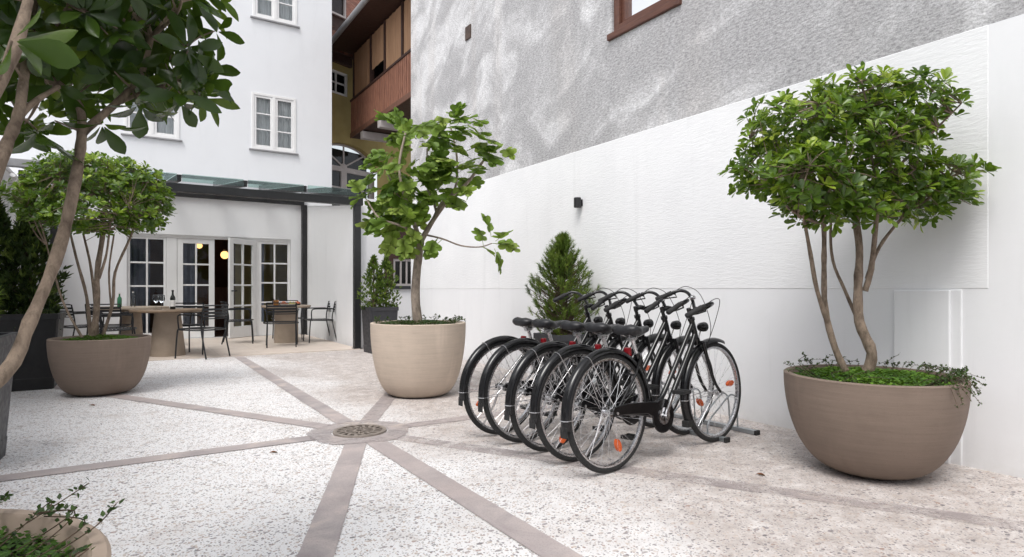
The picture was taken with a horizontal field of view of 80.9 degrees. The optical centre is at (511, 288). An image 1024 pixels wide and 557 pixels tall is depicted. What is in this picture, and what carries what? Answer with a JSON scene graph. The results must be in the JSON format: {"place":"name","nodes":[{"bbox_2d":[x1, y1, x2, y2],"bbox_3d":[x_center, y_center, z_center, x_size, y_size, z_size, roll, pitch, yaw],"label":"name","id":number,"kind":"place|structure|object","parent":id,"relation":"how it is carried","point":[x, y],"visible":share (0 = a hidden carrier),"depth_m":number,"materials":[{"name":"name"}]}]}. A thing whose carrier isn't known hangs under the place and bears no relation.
{"place":"outdoors","nodes":[
{"label":"outdoors","id":0,"kind":"place"},
{"bbox_2d":[0,0,244,387],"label":"potted tree","id":1,"kind":"object","parent":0,"point":[52,51],"visible":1,"depth_m":1.47,"materials":[{"name":"green plant"}]},
{"bbox_2d":[150,328,227,336],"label":"interior floor","id":2,"kind":"structure","parent":0,"point":[219,333],"depth_m":14.50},
{"bbox_2d":[149,334,358,360],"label":"terrace floor","id":3,"kind":"structure","parent":0,"point":[238,346],"depth_m":10.76,"materials":[{"name":"beige stone"}]},
{"bbox_2d":[57,304,103,335],"bbox_3d":[-7.112,0.645,9.872,0.624,0.812,0.590,0,0,33],"label":"garden chair","id":4,"kind":"object","parent":3,"relation":"on","point":[73,317],"visible":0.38,"depth_m":9.60,"materials":[{"name":"grey metal"}]},
{"bbox_2d":[85,304,132,334],"bbox_3d":[-6.714,0.645,9.978,0.624,0.812,0.590,0,0,-12],"label":"garden chair","id":5,"kind":"object","parent":3,"relation":"on","point":[115,325],"visible":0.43,"depth_m":9.80,"materials":[{"name":"grey metal"}]},
{"bbox_2d":[91,305,136,333],"bbox_3d":[-6.052,0.645,9.142,0.590,0.812,0.624,0,0,-32],"label":"garden chair","id":6,"kind":"object","parent":3,"relation":"on","point":[133,328],"visible":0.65,"depth_m":9.02,"materials":[{"name":"grey metal"}]},
{"bbox_2d":[91,306,168,333],"bbox_3d":[-6.833,0.683,10.765,1.200,0.730,1.200,0,0,-32],"label":"round table","id":7,"kind":"object","parent":3,"relation":"on","point":[137,321],"visible":0.37,"depth_m":10.64,"materials":[{"name":"brown wood"}]},
{"bbox_2d":[117,293,121,306],"bbox_3d":[-6.895,0.192,10.550,0.070,0.253,0.070,0,0,-32],"label":"bottle","id":8,"kind":"object","parent":7,"relation":"on","point":[119,299],"visible":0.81,"depth_m":10.53,"materials":[{"name":"green glass"}]},
{"bbox_2d":[129,308,201,356],"bbox_3d":[-5.452,0.683,9.510,1.040,0.730,1.040,0,0,-32],"label":"round table","id":9,"kind":"object","parent":3,"relation":"on","point":[164,331],"visible":0.93,"depth_m":9.32,"materials":[{"name":"brown wood"}]},
{"bbox_2d":[170,290,175,308],"bbox_3d":[-5.322,0.167,9.420,0.078,0.303,0.078,0,0,-32],"label":"bottle","id":10,"kind":"object","parent":9,"relation":"on","point":[172,301],"visible":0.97,"depth_m":9.39,"materials":[{"name":"black glass"}]},
{"bbox_2d":[7,158,362,348],"bbox_3d":[-5.814,-0.575,10.891,5.075,3.270,4.178,0,0,-32],"label":"glass canopy","id":11,"kind":"object","parent":3,"relation":"on","point":[191,186],"visible":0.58,"depth_m":10.55,"materials":[{"name":"black metal"}]},
{"bbox_2d":[176,303,203,351],"bbox_3d":[-5.607,0.645,10.231,0.624,0.812,0.590,0,0,0],"label":"garden chair","id":12,"kind":"object","parent":3,"relation":"on","point":[189,324],"visible":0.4,"depth_m":10.43,"materials":[{"name":"grey metal"}]},
{"bbox_2d":[174,304,230,359],"bbox_3d":[-4.736,0.645,9.228,0.590,0.812,0.624,0,0,16],"label":"garden chair","id":13,"kind":"object","parent":3,"relation":"on","point":[204,318],"visible":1,"depth_m":9.06,"materials":[{"name":"grey metal"}]},
{"bbox_2d":[220,301,253,343],"bbox_3d":[-5.350,0.645,11.694,0.590,0.812,0.624,0,0,-22],"label":"garden chair","id":14,"kind":"object","parent":3,"relation":"on","point":[228,320],"visible":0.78,"depth_m":11.53,"materials":[{"name":"grey metal"}]},
{"bbox_2d":[263,302,298,347],"bbox_3d":[-4.230,0.645,11.000,0.623,0.812,0.590,0,0,-20],"label":"garden chair","id":15,"kind":"object","parent":3,"relation":"on","point":[279,322],"visible":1,"depth_m":10.79,"materials":[{"name":"grey metal"}]},
{"bbox_2d":[261,305,310,342],"bbox_3d":[-4.436,0.683,11.805,0.920,0.730,0.920,0,0,-32],"label":"round table","id":16,"kind":"object","parent":3,"relation":"on","point":[284,333],"visible":0.67,"depth_m":11.61,"materials":[{"name":"beige concrete"}]},
{"bbox_2d":[271,300,302,338],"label":"garden chair","id":17,"kind":"object","parent":3,"relation":"on","point":[301,317],"visible":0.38,"depth_m":12.64,"materials":[{"name":"grey metal"}]},
{"bbox_2d":[303,301,336,342],"bbox_3d":[-3.821,0.645,12.016,0.590,0.812,0.624,0,0,-30],"label":"garden chair","id":18,"kind":"object","parent":3,"relation":"on","point":[320,319],"visible":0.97,"depth_m":11.91,"materials":[{"name":"grey metal"}]},
{"bbox_2d":[0,336,1023,556],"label":"ground","id":19,"kind":"structure","parent":0,"point":[258,502],"depth_m":3.26,"materials":[{"name":"grey concrete"}]},
{"bbox_2d":[0,332,17,459],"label":"square planter","id":20,"kind":"object","parent":19,"relation":"on","point":[7,339],"visible":0.73,"depth_m":3.73,"materials":[{"name":"stone"}]},
{"bbox_2d":[0,167,38,310],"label":"boundary wall","id":21,"kind":"structure","parent":19,"relation":"on","point":[8,170],"depth_m":8.41,"materials":[{"name":"white paint"}]},
{"bbox_2d":[7,173,15,311],"bbox_3d":[-6.896,-0.270,8.272,0.211,2.635,0.069,0,0,42],"label":"downpipe","id":22,"kind":"object","parent":21,"relation":"attached to","point":[12,176],"visible":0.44,"depth_m":8.29,"materials":[{"name":"grey metal"}]},
{"bbox_2d":[0,311,65,391],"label":"square planter","id":23,"kind":"object","parent":19,"relation":"on","point":[33,372],"visible":0.67,"depth_m":6.29,"materials":[{"name":"concrete"}]},
{"bbox_2d":[0,197,73,314],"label":"conifer shrub","id":24,"kind":"object","parent":23,"relation":"on","point":[19,250],"visible":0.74,"depth_m":6.43,"materials":[{"name":"green plant"}]},
{"bbox_2d":[14,308,60,330],"bbox_3d":[-5.052,0.345,6.402,0.386,0.296,0.375,0,0,-32],"label":"creeper plant","id":25,"kind":"object","parent":23,"relation":"on","point":[47,310],"visible":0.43,"depth_m":6.41,"materials":[{"name":"green plant"}]},
{"bbox_2d":[0,509,111,556],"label":"bowl planter","id":26,"kind":"object","parent":19,"relation":"on","point":[11,519],"visible":0.67,"depth_m":1.28,"materials":[{"name":"beige concrete"}]},
{"bbox_2d":[0,525,73,556],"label":"ground cover","id":27,"kind":"object","parent":26,"relation":"on","point":[6,552],"visible":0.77,"depth_m":1.22,"materials":[{"name":"green plant"}]},
{"bbox_2d":[0,477,124,556],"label":"creeper plant","id":28,"kind":"object","parent":26,"relation":"on","point":[49,511],"visible":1,"depth_m":1.20,"materials":[{"name":"green plant"}]},
{"bbox_2d":[46,334,150,395],"bbox_3d":[-4.189,0.773,6.120,0.882,0.566,0.882,0,0,-32],"label":"bowl planter","id":29,"kind":"object","parent":19,"relation":"on","point":[94,367],"visible":0.96,"depth_m":5.80,"materials":[{"name":"beige concrete"}]},
{"bbox_2d":[0,149,177,338],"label":"potted tree","id":30,"kind":"object","parent":29,"relation":"in","point":[45,208],"visible":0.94,"depth_m":5.92,"materials":[{"name":"green plant"}]},
{"bbox_2d":[62,334,137,340],"bbox_3d":[-4.187,0.504,6.115,0.780,0.088,0.790,0,0,-32],"label":"ground cover","id":31,"kind":"object","parent":29,"relation":"on","point":[98,337],"visible":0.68,"depth_m":6.05,"materials":[{"name":"green plant"}]},
{"bbox_2d":[0,436,312,480],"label":"paving band","id":32,"kind":"object","parent":19,"relation":"on","point":[29,474],"visible":1,"depth_m":3.72,"materials":[{"name":"grey stone"}]},
{"bbox_2d":[0,0,331,338],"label":"white house","id":33,"kind":"structure","parent":19,"relation":"on","point":[276,127],"depth_m":13.34,"materials":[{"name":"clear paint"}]},
{"bbox_2d":[121,102,181,141],"bbox_3d":[-7.434,-3.747,12.407,1.084,1.304,0.227,0,0,-32],"label":"window","id":34,"kind":"structure","parent":33,"relation":"in","point":[157,130],"depth_m":12.47,"materials":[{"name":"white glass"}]},
{"bbox_2d":[177,238,214,337],"bbox_3d":[-6.764,-0.020,12.854,0.710,2.120,0.050,0,0,-32],"label":"door","id":35,"kind":"structure","parent":33,"relation":"in","point":[193,334],"depth_m":12.84,"materials":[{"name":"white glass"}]},
{"bbox_2d":[221,240,227,258],"bbox_3d":[-7.414,-1.204,15.499,0.200,0.851,0.200,0,0,-32],"label":"pendant lamp","id":36,"kind":"object","parent":33,"relation":"hanging from","point":[224,254],"visible":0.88,"depth_m":15.45,"materials":[{"name":"yellow glass"}]},
{"bbox_2d":[228,238,255,337],"bbox_3d":[-5.833,-0.020,13.048,0.095,2.120,0.820,0,0,16],"label":"door","id":37,"kind":"structure","parent":33,"relation":"in","point":[233,331],"depth_m":13.03,"materials":[{"name":"white wood"}]},
{"bbox_2d":[249,91,298,154],"bbox_3d":[-5.431,-3.747,13.679,1.058,1.304,0.221,0,0,-32],"label":"window","id":38,"kind":"structure","parent":33,"relation":"in","point":[273,117],"depth_m":13.66,"materials":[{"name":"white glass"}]},
{"bbox_2d":[250,0,299,27],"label":"window","id":39,"kind":"structure","parent":33,"relation":"in","point":[283,12],"depth_m":13.70,"materials":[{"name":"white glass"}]},
{"bbox_2d":[53,385,329,427],"bbox_3d":[-3.834,1.056,5.900,5.460,0.001,0.148,0,0,28],"label":"paving band","id":40,"kind":"object","parent":19,"relation":"on","point":[235,413],"visible":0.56,"depth_m":5.18,"materials":[{"name":"grey stone"}]},
{"bbox_2d":[235,356,352,423],"bbox_3d":[-2.804,1.056,7.082,0.148,0.001,5.560,0,0,-32],"label":"paving band","id":41,"kind":"object","parent":19,"relation":"on","point":[331,414],"visible":1,"depth_m":6.01,"materials":[{"name":"grey stone"}]},
{"bbox_2d":[235,0,410,325],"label":"ochre house","id":42,"kind":"structure","parent":19,"relation":"on","point":[345,165],"depth_m":17.03,"materials":[{"name":"yellow paint"}]},
{"bbox_2d":[332,69,346,96],"bbox_3d":[-4.966,-5.796,16.870,0.110,0.663,0.800,0,0,35],"label":"window","id":43,"kind":"structure","parent":42,"relation":"in","point":[339,79],"depth_m":17.01,"materials":[{"name":"white glass"}]},
{"bbox_2d":[332,143,373,205],"bbox_3d":[-4.726,-1.533,17.165,0.370,5.246,2.280,0,0,35],"label":"window","id":44,"kind":"structure","parent":42,"relation":"in","point":[343,169],"depth_m":17.29,"materials":[{"name":"grey paint"}]},
{"bbox_2d":[332,0,410,145],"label":"timber gallery","id":45,"kind":"object","parent":42,"relation":"attached to","point":[373,37],"visible":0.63,"depth_m":14.80,"materials":[{"name":"brown wood"}]},
{"bbox_2d":[297,443,365,556],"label":"paving band","id":46,"kind":"object","parent":19,"relation":"on","point":[322,536],"visible":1,"depth_m":2.90,"materials":[{"name":"grey stone"}]},
{"bbox_2d":[307,205,366,347],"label":"canopy side wall","id":47,"kind":"structure","parent":19,"relation":"on","point":[330,254],"depth_m":12.17,"materials":[{"name":"white paint"}]},
{"bbox_2d":[306,420,409,443],"bbox_3d":[-1.123,1.053,4.459,0.754,0.002,0.766,0,0,-32],"label":"paving ring","id":48,"kind":"object","parent":19,"relation":"on","point":[391,433],"visible":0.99,"depth_m":4.38,"materials":[{"name":"grey stone"}]},
{"bbox_2d":[332,424,386,437],"bbox_3d":[-1.128,1.050,4.451,0.389,0.012,0.389,0,0,-32],"label":"drain cover","id":49,"kind":"object","parent":19,"relation":"on","point":[359,430],"visible":1,"depth_m":4.43,"materials":[{"name":"metal"}]},
{"bbox_2d":[361,392,395,420],"bbox_3d":[-1.292,1.056,7.417,0.148,0.001,5.260,0,0,-3],"label":"paving band","id":50,"kind":"object","parent":19,"relation":"on","point":[382,405],"visible":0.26,"depth_m":5.31,"materials":[{"name":"grey stone"}]},
{"bbox_2d":[361,306,398,353],"bbox_3d":[-2.228,0.680,10.105,0.500,0.760,0.500,0,0,-32],"label":"square planter","id":51,"kind":"object","parent":19,"relation":"on","point":[369,314],"visible":0.58,"depth_m":9.93,"materials":[{"name":"concrete"}]},
{"bbox_2d":[357,254,402,309],"bbox_3d":[-2.213,-0.117,10.090,0.540,0.956,0.773,0,0,45],"label":"conifer shrub","id":52,"kind":"object","parent":51,"relation":"on","point":[381,282],"visible":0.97,"depth_m":10.03,"materials":[{"name":"green plant"}]},
{"bbox_2d":[363,199,410,319],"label":"outbuilding","id":53,"kind":"structure","parent":19,"relation":"on","point":[402,269],"depth_m":13.23,"materials":[{"name":"grey paint"}]},
{"bbox_2d":[390,259,410,288],"bbox_3d":[-2.431,-0.332,13.455,0.791,0.668,0.470,0,0,-32],"label":"window","id":54,"kind":"structure","parent":53,"relation":"in","point":[401,268],"depth_m":13.39,"materials":[{"name":"grey paint"}]},
{"bbox_2d":[370,320,465,397],"bbox_3d":[-0.943,0.696,6.060,0.952,0.721,0.952,0,0,-32],"label":"bowl planter","id":55,"kind":"object","parent":19,"relation":"on","point":[417,361],"visible":0.95,"depth_m":5.68,"materials":[{"name":"beige concrete"}]},
{"bbox_2d":[381,319,449,324],"bbox_3d":[-0.946,0.348,6.059,0.884,0.089,0.880,0,0,-32],"label":"ground cover","id":56,"kind":"object","parent":55,"relation":"on","point":[429,321],"visible":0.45,"depth_m":5.96,"materials":[{"name":"green plant"}]},
{"bbox_2d":[374,313,465,324],"bbox_3d":[-0.929,0.330,6.055,0.952,0.138,0.934,0,0,-32],"label":"creeper plant","id":57,"kind":"object","parent":55,"relation":"on","point":[454,319],"visible":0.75,"depth_m":5.90,"materials":[{"name":"green plant"}]},
{"bbox_2d":[346,101,519,324],"bbox_3d":[-0.747,-0.765,6.039,1.719,2.305,1.050,0,0,19],"label":"fig tree","id":58,"kind":"object","parent":55,"relation":"on","point":[432,173],"visible":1,"depth_m":5.91,"materials":[{"name":"green plant"}]},
{"bbox_2d":[367,441,583,556],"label":"paving band","id":59,"kind":"object","parent":19,"relation":"on","point":[533,539],"visible":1,"depth_m":2.90,"materials":[{"name":"grey stone"}]},
{"bbox_2d":[404,403,561,426],"bbox_3d":[0.175,1.056,5.281,2.410,0.001,0.147,0,0,-32],"label":"paving band","id":60,"kind":"object","parent":19,"relation":"on","point":[443,420],"visible":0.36,"depth_m":4.86,"materials":[{"name":"grey stone"}]},
{"bbox_2d":[458,288,627,433],"bbox_3d":[0.339,0.528,4.732,1.825,1.062,0.594,0,1,-38],"label":"bicycle","id":61,"kind":"object","parent":19,"relation":"on","point":[480,352],"visible":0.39,"depth_m":4.40,"materials":[{"name":"black paint"}]},
{"bbox_2d":[533,332,590,379],"bbox_3d":[0.530,0.760,6.242,0.460,0.600,0.460,0,0,-32],"label":"square planter","id":62,"kind":"object","parent":19,"relation":"on","point":[566,339],"visible":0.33,"depth_m":6.03,"materials":[{"name":"concrete"}]},
{"bbox_2d":[525,231,601,334],"bbox_3d":[0.543,-0.044,6.244,0.830,1.148,0.779,0,0,-32],"label":"pine tree","id":63,"kind":"object","parent":62,"relation":"on","point":[561,266],"visible":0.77,"depth_m":6.16,"materials":[{"name":"green plant"}]},
{"bbox_2d":[477,288,654,441],"bbox_3d":[0.485,0.522,4.521,1.825,1.077,0.590,0,-2,-37],"label":"bicycle","id":64,"kind":"object","parent":19,"relation":"on","point":[500,354],"visible":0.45,"depth_m":4.22,"materials":[{"name":"black paint"}]},
{"bbox_2d":[504,288,680,451],"bbox_3d":[0.655,0.527,4.278,1.825,1.065,0.593,0,1,-39],"label":"bicycle","id":65,"kind":"object","parent":19,"relation":"on","point":[528,358],"visible":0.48,"depth_m":3.99,"materials":[{"name":"black paint"}]},
{"bbox_2d":[529,288,713,461],"bbox_3d":[0.804,0.524,4.062,1.825,1.074,0.592,0,-1,-38],"label":"bicycle","id":66,"kind":"object","parent":19,"relation":"on","point":[661,359],"visible":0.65,"depth_m":3.85,"materials":[{"name":"black paint"}]},
{"bbox_2d":[559,286,740,472],"bbox_3d":[0.947,0.518,3.852,1.825,1.088,0.573,0,-2,-40],"label":"bicycle","id":67,"kind":"object","parent":19,"relation":"on","point":[659,411],"visible":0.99,"depth_m":3.67,"materials":[{"name":"black metal"}]},
{"bbox_2d":[593,378,759,442],"bbox_3d":[1.135,0.917,4.949,0.412,0.286,1.730,0,0,-35],"label":"bicycle rack","id":68,"kind":"object","parent":19,"relation":"on","point":[724,439],"visible":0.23,"depth_m":4.47,"materials":[{"name":"metal"}]},
{"bbox_2d":[397,436,977,523],"bbox_3d":[0.974,1.056,3.357,4.060,0.001,0.148,0,0,28],"label":"paving band","id":69,"kind":"object","parent":19,"relation":"on","point":[952,514],"visible":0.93,"depth_m":3.23,"materials":[{"name":"grey stone"}]},
{"bbox_2d":[411,0,1023,477],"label":"neighbour house","id":70,"kind":"structure","parent":19,"relation":"on","point":[619,118],"depth_m":5.11,"materials":[{"name":"white paint"}]},
{"bbox_2d":[574,197,582,207],"bbox_3d":[0.728,-0.953,6.624,0.095,0.110,0.080,0,0,-32],"label":"wall lamp","id":71,"kind":"object","parent":70,"relation":"attached to","point":[578,202],"visible":1,"depth_m":6.59,"materials":[{"name":"black metal"}]},
{"bbox_2d":[607,0,681,41],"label":"window","id":72,"kind":"structure","parent":70,"relation":"in","point":[629,15],"depth_m":6.01,"materials":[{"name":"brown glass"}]},
{"bbox_2d":[783,364,971,479],"bbox_3d":[2.093,0.775,3.500,0.932,0.561,0.932,0,0,-32],"label":"bowl planter","id":73,"kind":"object","parent":19,"relation":"on","point":[882,432],"visible":0.93,"depth_m":3.15,"materials":[{"name":"beige concrete"}]},
{"bbox_2d":[718,61,1001,373],"bbox_3d":[1.971,-0.382,3.515,1.526,1.783,0.914,0,0,-15],"label":"potted tree","id":74,"kind":"object","parent":73,"relation":"in","point":[840,188],"visible":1,"depth_m":3.32,"materials":[{"name":"green plant"}]},
{"bbox_2d":[793,366,957,385],"bbox_3d":[2.091,0.510,3.491,0.850,0.087,0.859,0,0,-32],"label":"ground cover","id":75,"kind":"object","parent":73,"relation":"on","point":[897,374],"visible":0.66,"depth_m":3.43,"materials":[{"name":"green plant"}]},
{"bbox_2d":[783,352,986,406],"bbox_3d":[2.115,0.501,3.491,1.002,0.209,0.923,0,0,17],"label":"creeper plant","id":76,"kind":"object","parent":73,"relation":"on","point":[957,373],"visible":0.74,"depth_m":3.33,"materials":[{"name":"green plant"}]}
]}

